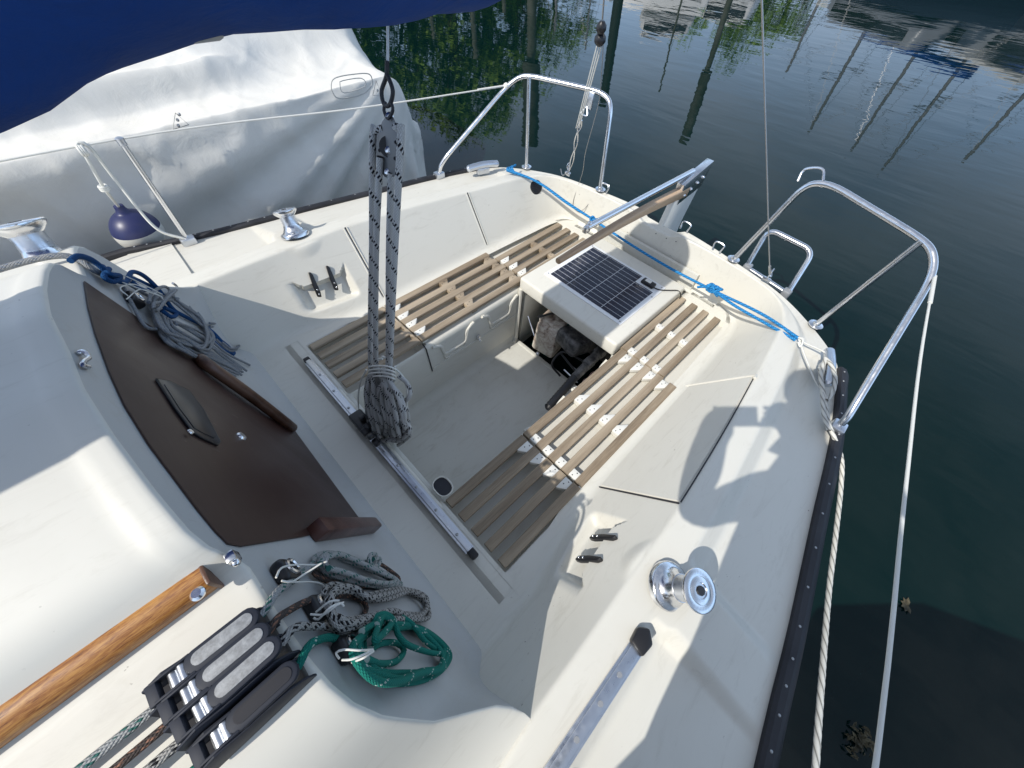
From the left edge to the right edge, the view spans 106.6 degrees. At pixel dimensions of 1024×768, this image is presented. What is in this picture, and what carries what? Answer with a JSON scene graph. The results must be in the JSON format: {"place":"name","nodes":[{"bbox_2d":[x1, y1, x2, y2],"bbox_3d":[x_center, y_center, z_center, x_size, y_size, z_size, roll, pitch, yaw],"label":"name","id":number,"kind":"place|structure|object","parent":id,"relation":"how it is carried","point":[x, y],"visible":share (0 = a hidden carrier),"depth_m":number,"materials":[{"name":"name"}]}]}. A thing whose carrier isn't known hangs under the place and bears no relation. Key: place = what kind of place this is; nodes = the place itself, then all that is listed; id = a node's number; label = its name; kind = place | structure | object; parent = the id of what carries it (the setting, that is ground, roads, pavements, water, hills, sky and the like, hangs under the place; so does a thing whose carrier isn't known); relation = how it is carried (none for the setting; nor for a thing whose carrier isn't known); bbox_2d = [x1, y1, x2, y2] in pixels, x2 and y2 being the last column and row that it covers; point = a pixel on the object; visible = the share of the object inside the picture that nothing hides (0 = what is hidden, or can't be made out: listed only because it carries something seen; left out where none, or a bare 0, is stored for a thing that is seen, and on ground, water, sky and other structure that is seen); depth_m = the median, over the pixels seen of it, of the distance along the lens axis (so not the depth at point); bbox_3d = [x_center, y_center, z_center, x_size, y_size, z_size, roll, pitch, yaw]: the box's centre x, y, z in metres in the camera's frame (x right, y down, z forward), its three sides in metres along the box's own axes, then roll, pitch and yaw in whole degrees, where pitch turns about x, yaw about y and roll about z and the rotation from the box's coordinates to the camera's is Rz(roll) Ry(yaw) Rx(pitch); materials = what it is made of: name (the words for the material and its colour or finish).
{"place":"outdoors","nodes":[
{"label":"outdoors","id":0,"kind":"place"},
{"bbox_2d":[352,0,1023,767],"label":"water","id":1,"kind":"structure","parent":0,"point":[910,112],"depth_m":3.23,"materials":[{"name":"liquid"}]},
{"bbox_2d":[0,28,425,264],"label":"covered boat","id":2,"kind":"object","parent":1,"relation":"on","point":[203,179],"visible":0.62,"depth_m":1.97,"materials":[{"name":"grey fabric"}]},
{"bbox_2d":[0,73,938,767],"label":"sailboat","id":3,"kind":"object","parent":1,"relation":"on","point":[644,599],"visible":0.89,"depth_m":1.08,"materials":[{"name":"plastic"}]},
{"bbox_2d":[0,252,101,275],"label":"sheet rope","id":4,"kind":"object","parent":3,"relation":"on","point":[36,259],"visible":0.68,"depth_m":0.88,"materials":[{"name":"white fabric"}]},
{"bbox_2d":[75,141,185,246],"bbox_3d":[-1.671,-0.761,1.608,0.352,0.514,0.192,30,62,20],"label":"fender","id":5,"kind":"object","parent":3,"relation":"hanging from","point":[128,227],"visible":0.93,"depth_m":1.69,"materials":[{"name":"blue plastic"}]},
{"bbox_2d":[112,270,163,299],"bbox_3d":[-0.975,-0.236,1.012,0.046,0.116,0.168,-39,63,-21],"label":"bungee loop","id":6,"kind":"object","parent":3,"relation":"attached to","point":[147,290],"visible":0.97,"depth_m":1.02,"materials":[{"name":"white fabric"}]},
{"bbox_2d":[66,253,235,355],"bbox_3d":[-1.044,-0.217,1.179,0.048,0.656,0.384,-32,61,-18],"label":"halyard","id":7,"kind":"object","parent":3,"relation":"attached to","point":[108,275],"visible":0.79,"depth_m":1.07,"materials":[{"name":"blue fabric"}]},
{"bbox_2d":[78,259,250,376],"bbox_3d":[-1.073,-0.205,1.262,0.073,0.734,0.681,-34,62,-19],"label":"halyard","id":8,"kind":"object","parent":3,"relation":"attached to","point":[165,328],"visible":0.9,"depth_m":1.13,"materials":[{"name":"grey fabric"}]},
{"bbox_2d":[84,281,357,546],"bbox_3d":[-0.648,0.149,0.966,0.092,0.719,0.764,-40,64,-22],"label":"washboard","id":9,"kind":"object","parent":3,"relation":"attached to","point":[242,471],"visible":0.94,"depth_m":0.78,"materials":[{"name":"brown wood"}]},
{"bbox_2d":[141,607,300,750],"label":"rope clutch bank","id":10,"kind":"structure","parent":3,"relation":"on","point":[194,694],"depth_m":0.45,"materials":[{"name":"grey plastic"}]},
{"bbox_2d":[74,550,402,767],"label":"halyard","id":11,"kind":"object","parent":3,"relation":"on","point":[369,565],"visible":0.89,"depth_m":0.70,"materials":[{"name":"grey fabric"}]},
{"bbox_2d":[0,0,500,132],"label":"sail cover","id":12,"kind":"object","parent":3,"relation":"attached to","point":[54,54],"visible":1,"depth_m":0.42,"materials":[{"name":"blue fabric"}]},
{"bbox_2d":[348,26,412,446],"bbox_3d":[-0.374,-0.179,1.116,0.392,1.310,0.355,-37,65,-27],"label":"mainsheet tackle","id":13,"kind":"object","parent":12,"relation":"hanging from","point":[386,414],"visible":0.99,"depth_m":1.05,"materials":[{"name":"grey fabric"}]},
{"bbox_2d":[185,657,316,767],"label":"rope clutch","id":14,"kind":"object","parent":3,"relation":"attached to","point":[221,741],"visible":1,"depth_m":0.44,"materials":[{"name":"grey plastic"}]},
{"bbox_2d":[0,82,507,161],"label":"lifeline","id":15,"kind":"object","parent":3,"relation":"attached to","point":[505,85],"visible":0.99,"depth_m":1.59,"materials":[{"name":"white"}]},
{"bbox_2d":[109,563,400,767],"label":"halyard","id":16,"kind":"object","parent":3,"relation":"attached to","point":[139,748],"visible":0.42,"depth_m":0.51,"materials":[{"name":"grey fabric"}]},
{"bbox_2d":[143,581,430,767],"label":"halyard","id":17,"kind":"object","parent":3,"relation":"attached to","point":[339,624],"visible":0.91,"depth_m":0.64,"materials":[{"name":"grey fabric"}]},
{"bbox_2d":[275,561,326,585],"bbox_3d":[-0.325,0.309,0.621,0.043,0.162,0.040,-1,56,1],"label":"bungee loop","id":18,"kind":"object","parent":3,"relation":"attached to","point":[299,577],"visible":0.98,"depth_m":0.60,"materials":[{"name":"white fabric"}]},
{"bbox_2d":[190,611,452,767],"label":"halyard","id":19,"kind":"object","parent":3,"relation":"attached to","point":[373,670],"visible":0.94,"depth_m":0.65,"materials":[{"name":"green fabric"}]},
{"bbox_2d":[310,599,344,619],"bbox_3d":[-0.270,0.326,0.554,0.042,0.035,0.019,-29,60,-17],"label":"bungee loop","id":20,"kind":"object","parent":3,"relation":"attached to","point":[330,608],"visible":1,"depth_m":0.55,"materials":[{"name":"white"}]},
{"bbox_2d":[335,648,374,663],"bbox_3d":[-0.218,0.371,0.520,0.047,0.047,0.018,-1,56,1],"label":"bungee loop","id":21,"kind":"object","parent":3,"relation":"attached to","point":[369,651],"visible":1,"depth_m":0.52,"materials":[{"name":"white"}]},
{"bbox_2d":[309,307,420,387],"bbox_3d":[-0.662,-0.180,1.739,0.387,0.029,0.304,-37,65,-27],"label":"seat grating","id":22,"kind":"object","parent":3,"relation":"on","point":[349,381],"visible":0.77,"depth_m":1.72,"materials":[{"name":"brown wood"}]},
{"bbox_2d":[384,253,520,342],"bbox_3d":[-0.284,-0.468,1.977,0.672,0.029,0.304,-37,65,-27],"label":"seat grating","id":23,"kind":"object","parent":3,"relation":"on","point":[411,324],"visible":0.94,"depth_m":1.95,"materials":[{"name":"brown wood"}]},
{"bbox_2d":[446,435,579,568],"bbox_3d":[0.008,0.402,1.376,0.381,0.029,0.304,-37,65,-27],"label":"seat grating","id":24,"kind":"object","parent":3,"relation":"on","point":[546,467],"visible":1,"depth_m":1.36,"materials":[{"name":"brown wood"}]},
{"bbox_2d":[495,223,584,276],"bbox_3d":[0.179,-0.785,2.244,0.552,0.029,0.254,-37,65,-27],"label":"seat grating","id":25,"kind":"object","parent":3,"relation":"on","point":[511,265],"visible":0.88,"depth_m":2.22,"materials":[{"name":"brown wood"}]},
{"bbox_2d":[527,309,610,410],"bbox_3d":[0.264,-0.193,2.061,0.752,0.292,0.530,-37,65,-27],"label":"outboard motor","id":26,"kind":"object","parent":3,"relation":"attached to","point":[554,334],"visible":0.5,"depth_m":2.02,"materials":[{"name":"paint"}]},
{"bbox_2d":[560,0,606,210],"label":"backstay tackle","id":27,"kind":"object","parent":3,"relation":"attached to","point":[600,38],"visible":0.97,"depth_m":1.60,"materials":[{"name":"white fabric"}]},
{"bbox_2d":[523,349,675,487],"bbox_3d":[0.387,0.112,1.616,0.673,0.028,0.304,-37,65,-27],"label":"seat grating","id":28,"kind":"object","parent":3,"relation":"on","point":[622,434],"visible":1,"depth_m":1.58,"materials":[{"name":"brown wood"}]},
{"bbox_2d":[544,245,680,324],"bbox_3d":[0.539,-0.518,2.046,0.470,0.104,0.583,-37,65,-27],"label":"solar panel","id":29,"kind":"object","parent":3,"relation":"on","point":[616,290],"visible":0.94,"depth_m":2.01,"materials":[{"name":"black"}]},
{"bbox_2d":[506,164,798,340],"bbox_3d":[0.625,-0.731,2.013,0.209,0.181,1.780,-37,65,-27],"label":"lashing rope","id":30,"kind":"object","parent":3,"relation":"attached to","point":[712,288],"visible":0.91,"depth_m":1.88,"materials":[{"name":"blue fabric"}]},
{"bbox_2d":[620,297,719,377],"bbox_3d":[0.800,-0.247,1.909,0.552,0.029,0.241,-37,65,-27],"label":"seat grating","id":31,"kind":"object","parent":3,"relation":"on","point":[669,346],"visible":0.94,"depth_m":1.88,"materials":[{"name":"brown wood"}]},
{"bbox_2d":[761,0,770,274],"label":"backstay","id":32,"kind":"object","parent":3,"relation":"on","point":[764,90],"visible":1,"depth_m":1.27,"materials":[{"name":"silver metal"}]},
{"bbox_2d":[797,337,824,388],"bbox_3d":[1.227,-0.092,1.518,0.107,0.040,0.235,-2,56,0],"label":"bridle cord","id":33,"kind":"object","parent":3,"relation":"attached to","point":[800,342],"visible":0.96,"depth_m":1.55,"materials":[{"name":"white fabric"}]},
{"bbox_2d":[811,357,844,767],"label":"mooring line","id":34,"kind":"object","parent":3,"relation":"attached to","point":[820,694],"visible":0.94,"depth_m":1.20,"materials":[{"name":"white fabric"}]},
{"bbox_2d":[872,275,936,767],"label":"lifeline","id":35,"kind":"object","parent":3,"relation":"attached to","point":[881,715],"visible":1,"depth_m":0.71,"materials":[{"name":"white fabric"}]},
{"bbox_2d":[845,722,874,760],"bbox_3d":[1.264,1.300,1.387,0.126,0.014,0.091,-40,64,-22],"label":"weed clump","id":36,"kind":"object","parent":1,"relation":"on","point":[862,740],"visible":0.98,"depth_m":1.39,"materials":[{"name":"green plant"}]},
{"bbox_2d":[901,597,910,613],"bbox_3d":[1.675,0.938,1.623,0.039,0.004,0.068,19,59,14],"label":"floating leaf","id":37,"kind":"object","parent":1,"relation":"on","point":[906,603],"visible":1,"depth_m":1.62,"materials":[{"name":"brown plant"}]}
]}

